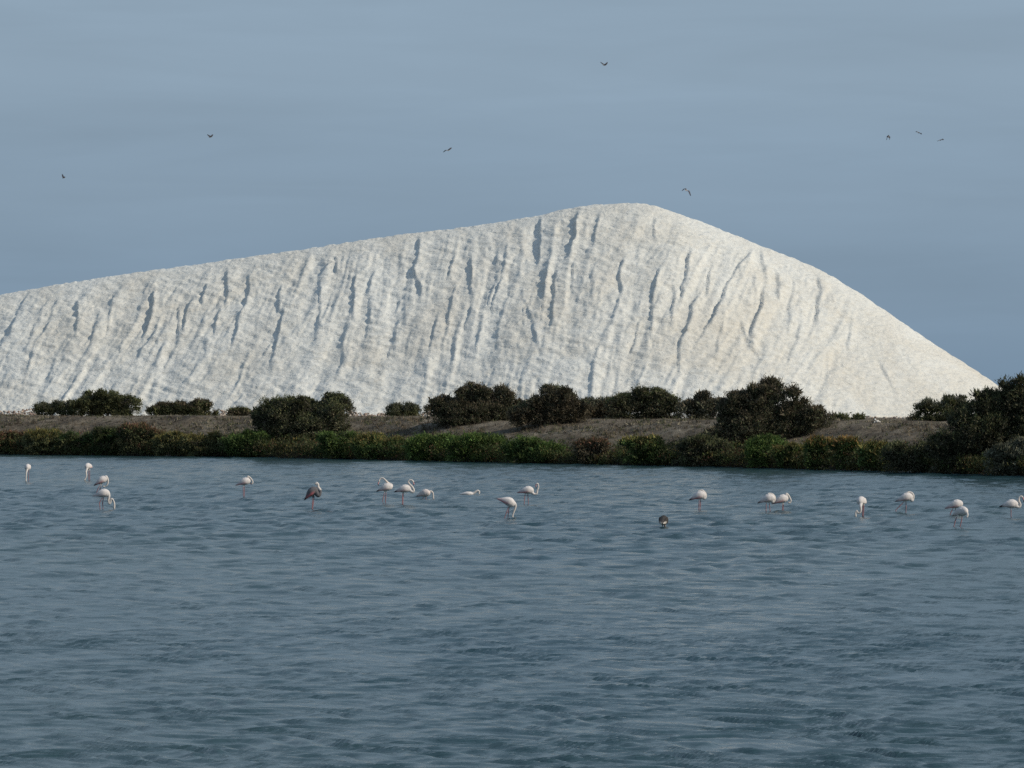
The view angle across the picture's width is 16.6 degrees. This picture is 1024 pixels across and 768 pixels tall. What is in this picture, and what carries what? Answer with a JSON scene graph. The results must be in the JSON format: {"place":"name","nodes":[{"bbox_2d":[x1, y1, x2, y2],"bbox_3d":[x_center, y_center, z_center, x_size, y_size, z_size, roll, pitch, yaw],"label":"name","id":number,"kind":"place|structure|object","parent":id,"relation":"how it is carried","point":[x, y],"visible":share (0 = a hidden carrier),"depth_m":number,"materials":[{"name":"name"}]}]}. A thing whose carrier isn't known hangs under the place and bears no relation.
{"place":"outdoors","nodes":[
{"label":"outdoors","id":0,"kind":"place"},
{"bbox_2d":[0,454,1023,767],"bbox_3d":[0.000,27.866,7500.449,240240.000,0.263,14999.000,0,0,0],"label":"water","id":1,"kind":"structure","parent":0,"point":[186,612],"depth_m":67.79,"materials":[{"name":"blue liquid"}]},
{"bbox_2d":[25,464,30,480],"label":"flamingo","id":2,"kind":"object","parent":1,"relation":"on","point":[27,467],"visible":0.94,"depth_m":174.79},
{"bbox_2d":[84,463,91,479],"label":"flamingo","id":3,"kind":"object","parent":1,"relation":"on","point":[87,466],"visible":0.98,"depth_m":175.87},
{"bbox_2d":[94,475,108,492],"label":"flamingo","id":4,"kind":"object","parent":1,"relation":"on","point":[101,480],"visible":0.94,"depth_m":151.17},
{"bbox_2d":[92,489,114,508],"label":"flamingo","id":5,"kind":"object","parent":1,"relation":"on","point":[102,493],"visible":0.91,"depth_m":131.66},
{"bbox_2d":[235,476,252,495],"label":"flamingo","id":6,"kind":"object","parent":1,"relation":"on","point":[244,481],"visible":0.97,"depth_m":148.19},
{"bbox_2d":[304,482,321,508],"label":"flamingo","id":7,"kind":"object","parent":1,"relation":"on","point":[315,491],"visible":0.98,"depth_m":131.07},
{"bbox_2d":[376,477,392,501],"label":"flamingo","id":8,"kind":"object","parent":1,"relation":"on","point":[386,486],"visible":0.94,"depth_m":138.95},
{"bbox_2d":[394,479,414,503],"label":"flamingo","id":9,"kind":"object","parent":1,"relation":"on","point":[404,488],"visible":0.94,"depth_m":137.37},
{"bbox_2d":[416,489,433,498],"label":"flamingo","id":10,"kind":"object","parent":1,"relation":"on","point":[424,493],"visible":0.95,"depth_m":144.61},
{"bbox_2d":[458,490,479,494],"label":"flamingo","id":11,"kind":"object","parent":1,"relation":"on","point":[469,493],"visible":0.84,"depth_m":150.78},
{"bbox_2d":[496,497,516,518],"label":"flamingo","id":12,"kind":"object","parent":1,"relation":"on","point":[509,502],"visible":0.94,"depth_m":121.78},
{"bbox_2d":[517,483,538,503],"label":"flamingo","id":13,"kind":"object","parent":1,"relation":"on","point":[527,490],"visible":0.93,"depth_m":138.31},
{"bbox_2d":[659,515,667,526],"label":"duck","id":14,"kind":"object","parent":1,"relation":"on","point":[663,519],"visible":0.97,"depth_m":113.39},
{"bbox_2d":[689,489,706,509],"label":"flamingo","id":15,"kind":"object","parent":1,"relation":"on","point":[700,494],"visible":0.94,"depth_m":131.06},
{"bbox_2d":[757,493,775,510],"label":"flamingo","id":16,"kind":"object","parent":1,"relation":"on","point":[769,497],"visible":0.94,"depth_m":129.09},
{"bbox_2d":[772,493,791,509],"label":"flamingo","id":17,"kind":"object","parent":1,"relation":"on","point":[783,498],"visible":0.91,"depth_m":129.36},
{"bbox_2d":[854,496,866,516],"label":"flamingo","id":18,"kind":"object","parent":1,"relation":"on","point":[861,501],"visible":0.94,"depth_m":124.18},
{"bbox_2d":[895,491,913,512],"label":"flamingo","id":19,"kind":"object","parent":1,"relation":"on","point":[907,496],"visible":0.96,"depth_m":127.72},
{"bbox_2d":[945,499,962,514],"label":"flamingo","id":20,"kind":"object","parent":1,"relation":"on","point":[955,504],"visible":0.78,"depth_m":124.78},
{"bbox_2d":[952,506,968,526],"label":"flamingo","id":21,"kind":"object","parent":1,"relation":"on","point":[962,511],"visible":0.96,"depth_m":113.69},
{"bbox_2d":[999,495,1023,507],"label":"flamingo","id":22,"kind":"object","parent":1,"relation":"on","point":[1011,503],"visible":0.97,"depth_m":123.27},
{"bbox_2d":[0,413,1023,475],"bbox_3d":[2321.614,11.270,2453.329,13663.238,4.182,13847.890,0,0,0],"label":"ground","id":23,"kind":"structure","parent":0,"point":[681,432],"depth_m":229.81,"materials":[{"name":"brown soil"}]},
{"bbox_2d":[0,430,29,454],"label":"shore shrub","id":24,"kind":"object","parent":23,"relation":"on","point":[5,437],"visible":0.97,"depth_m":252.08,"materials":[{"name":"brown plant"}]},
{"bbox_2d":[20,426,64,454],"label":"shore shrub","id":25,"kind":"object","parent":23,"relation":"on","point":[36,438],"visible":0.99,"depth_m":250.37,"materials":[{"name":"green plant"}]},
{"bbox_2d":[32,398,75,415],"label":"scrub bush","id":26,"kind":"object","parent":23,"relation":"on","point":[61,408],"visible":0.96,"depth_m":275.30,"materials":[{"name":"green plant"}]},
{"bbox_2d":[54,428,94,454],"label":"shore shrub","id":27,"kind":"object","parent":23,"relation":"on","point":[70,438],"visible":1,"depth_m":249.69,"materials":[{"name":"green plant"}]},
{"bbox_2d":[80,424,125,455],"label":"shore shrub","id":28,"kind":"object","parent":23,"relation":"on","point":[103,435],"visible":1,"depth_m":248.58,"materials":[{"name":"green plant"}]},
{"bbox_2d":[69,388,144,415],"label":"scrub bush","id":29,"kind":"object","parent":23,"relation":"on","point":[102,402],"visible":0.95,"depth_m":273.56,"materials":[{"name":"green plant"}]},
{"bbox_2d":[114,421,166,455],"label":"shore shrub","id":30,"kind":"object","parent":23,"relation":"on","point":[129,434],"visible":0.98,"depth_m":247.26,"materials":[{"name":"green plant"}]},
{"bbox_2d":[151,429,186,455],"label":"shore shrub","id":31,"kind":"object","parent":23,"relation":"on","point":[170,437],"visible":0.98,"depth_m":245.47,"materials":[{"name":"green plant"}]},
{"bbox_2d":[145,397,219,415],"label":"scrub bush","id":32,"kind":"object","parent":23,"relation":"on","point":[198,406],"visible":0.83,"depth_m":270.24,"materials":[{"name":"green plant"}]},
{"bbox_2d":[177,430,227,456],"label":"shore shrub","id":33,"kind":"object","parent":23,"relation":"on","point":[191,440],"visible":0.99,"depth_m":244.02,"materials":[{"name":"green plant"}]},
{"bbox_2d":[223,405,251,415],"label":"scrub bush","id":34,"kind":"object","parent":23,"relation":"on","point":[240,411],"visible":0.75,"depth_m":267.24,"materials":[{"name":"green plant"}]},
{"bbox_2d":[220,427,275,456],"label":"shore shrub","id":35,"kind":"object","parent":23,"relation":"on","point":[232,441],"visible":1,"depth_m":242.13,"materials":[{"name":"green plant"}]},
{"bbox_2d":[249,391,357,446],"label":"scrub bush","id":36,"kind":"object","parent":23,"relation":"on","point":[300,414],"visible":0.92,"depth_m":242.52,"materials":[{"name":"green plant"}]},
{"bbox_2d":[313,430,359,458],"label":"shore shrub","id":37,"kind":"object","parent":23,"relation":"on","point":[328,440],"visible":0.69,"depth_m":234.89,"materials":[{"name":"green plant"}]},
{"bbox_2d":[347,430,403,459],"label":"shore shrub","id":38,"kind":"object","parent":23,"relation":"on","point":[361,442],"visible":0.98,"depth_m":232.41,"materials":[{"name":"green plant"}]},
{"bbox_2d":[383,400,421,415],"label":"scrub bush","id":39,"kind":"object","parent":23,"relation":"on","point":[408,408],"visible":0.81,"depth_m":255.17,"materials":[{"name":"green plant"}]},
{"bbox_2d":[400,430,452,460],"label":"shore shrub","id":40,"kind":"object","parent":23,"relation":"on","point":[415,445],"visible":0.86,"depth_m":228.04,"materials":[{"name":"green plant"}]},
{"bbox_2d":[0,408,907,418],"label":"rubble","id":41,"kind":"object","parent":23,"relation":"on","point":[23,411],"visible":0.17,"depth_m":358.95,"materials":[{"name":"stone"}]},
{"bbox_2d":[419,379,524,430],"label":"scrub bush","id":42,"kind":"object","parent":23,"relation":"on","point":[472,402],"visible":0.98,"depth_m":237.17,"materials":[{"name":"green plant"}]},
{"bbox_2d":[440,431,507,461],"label":"shore shrub","id":43,"kind":"object","parent":23,"relation":"on","point":[457,447],"visible":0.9,"depth_m":224.44,"materials":[{"name":"green plant"}]},
{"bbox_2d":[0,203,1000,417],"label":"salt mound","id":44,"kind":"object","parent":23,"relation":"on","point":[599,300],"visible":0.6,"depth_m":386.38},
{"bbox_2d":[0,426,1023,475],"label":"shore scrub","id":45,"kind":"object","parent":23,"relation":"on","point":[307,448],"visible":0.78,"depth_m":219.20,"materials":[{"name":"green plant"}]},
{"bbox_2d":[499,433,567,462],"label":"shore shrub","id":46,"kind":"object","parent":23,"relation":"on","point":[519,445],"visible":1,"depth_m":219.91,"materials":[{"name":"green plant"}]},
{"bbox_2d":[505,382,592,432],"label":"scrub bush","id":47,"kind":"object","parent":23,"relation":"on","point":[554,404],"visible":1,"depth_m":229.74,"materials":[{"name":"green plant"}]},
{"bbox_2d":[570,435,610,464],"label":"shore shrub","id":48,"kind":"object","parent":23,"relation":"on","point":[590,446],"visible":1,"depth_m":216.74,"materials":[{"name":"brown plant"}]},
{"bbox_2d":[578,393,627,417],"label":"scrub bush","id":49,"kind":"object","parent":23,"relation":"on","point":[597,410],"visible":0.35,"depth_m":237.03,"materials":[{"name":"green plant"}]},
{"bbox_2d":[602,383,683,418],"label":"scrub bush","id":50,"kind":"object","parent":23,"relation":"on","point":[646,402],"visible":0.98,"depth_m":234.09,"materials":[{"name":"green plant"}]},
{"bbox_2d":[615,433,671,465],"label":"shore shrub","id":51,"kind":"object","parent":23,"relation":"on","point":[641,446],"visible":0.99,"depth_m":213.05,"materials":[{"name":"green plant"}]},
{"bbox_2d":[675,389,721,419],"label":"scrub bush","id":52,"kind":"object","parent":23,"relation":"on","point":[700,404],"visible":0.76,"depth_m":232.07,"materials":[{"name":"green plant"}]},
{"bbox_2d":[669,432,735,466],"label":"shore shrub","id":53,"kind":"object","parent":23,"relation":"on","point":[690,447],"visible":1,"depth_m":209.48,"materials":[{"name":"green plant"}]},
{"bbox_2d":[743,432,789,467],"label":"shore shrub","id":54,"kind":"object","parent":23,"relation":"on","point":[759,443],"visible":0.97,"depth_m":205.78,"materials":[{"name":"green plant"}]},
{"bbox_2d":[702,374,836,448],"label":"scrub bush","id":55,"kind":"object","parent":23,"relation":"on","point":[752,409],"visible":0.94,"depth_m":211.96,"materials":[{"name":"green plant"}]},
{"bbox_2d":[770,441,806,468],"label":"shore shrub","id":56,"kind":"object","parent":23,"relation":"on","point":[777,452],"visible":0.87,"depth_m":203.72,"materials":[{"name":"green plant"}]},
{"bbox_2d":[801,433,836,469],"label":"shore shrub","id":57,"kind":"object","parent":23,"relation":"on","point":[816,444],"visible":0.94,"depth_m":201.41,"materials":[{"name":"green plant"}]},
{"bbox_2d":[829,411,851,419],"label":"scrub bush","id":58,"kind":"object","parent":23,"relation":"on","point":[839,415],"visible":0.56,"depth_m":220.43,"materials":[{"name":"green plant"}]},
{"bbox_2d":[825,434,862,469],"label":"shore shrub","id":59,"kind":"object","parent":23,"relation":"on","point":[840,444],"visible":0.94,"depth_m":199.42,"materials":[{"name":"green plant"}]},
{"bbox_2d":[851,411,867,419],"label":"scrub bush","id":60,"kind":"object","parent":23,"relation":"on","point":[856,416],"visible":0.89,"depth_m":219.36,"materials":[{"name":"green plant"}]},
{"bbox_2d":[856,439,887,470],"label":"shore shrub","id":61,"kind":"object","parent":23,"relation":"on","point":[868,449],"visible":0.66,"depth_m":197.30,"materials":[{"name":"green plant"}]},
{"bbox_2d":[878,437,941,472],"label":"shore shrub","id":62,"kind":"object","parent":23,"relation":"on","point":[898,455],"visible":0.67,"depth_m":193.28,"materials":[{"name":"green plant"}]},
{"bbox_2d":[905,411,919,420],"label":"scrub bush","id":63,"kind":"object","parent":23,"relation":"on","point":[910,417],"visible":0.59,"depth_m":216.26,"materials":[{"name":"green plant"}]},
{"bbox_2d":[910,392,969,420],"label":"scrub bush","id":64,"kind":"object","parent":23,"relation":"on","point":[929,409],"visible":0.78,"depth_m":213.42,"materials":[{"name":"green plant"}]},
{"bbox_2d":[924,370,1023,473],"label":"scrub bush","id":65,"kind":"object","parent":23,"relation":"on","point":[985,418],"visible":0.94,"depth_m":190.13,"materials":[{"name":"green plant"}]},
{"bbox_2d":[982,435,1023,475],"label":"shore shrub","id":66,"kind":"object","parent":23,"relation":"on","point":[999,452],"visible":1,"depth_m":185.74,"materials":[{"name":"green plant"}]},
{"bbox_2d":[0,0,1023,385],"label":"sky","id":67,"kind":"structure","parent":0,"point":[330,122],"materials":[{"name":"blue"}]}
]}

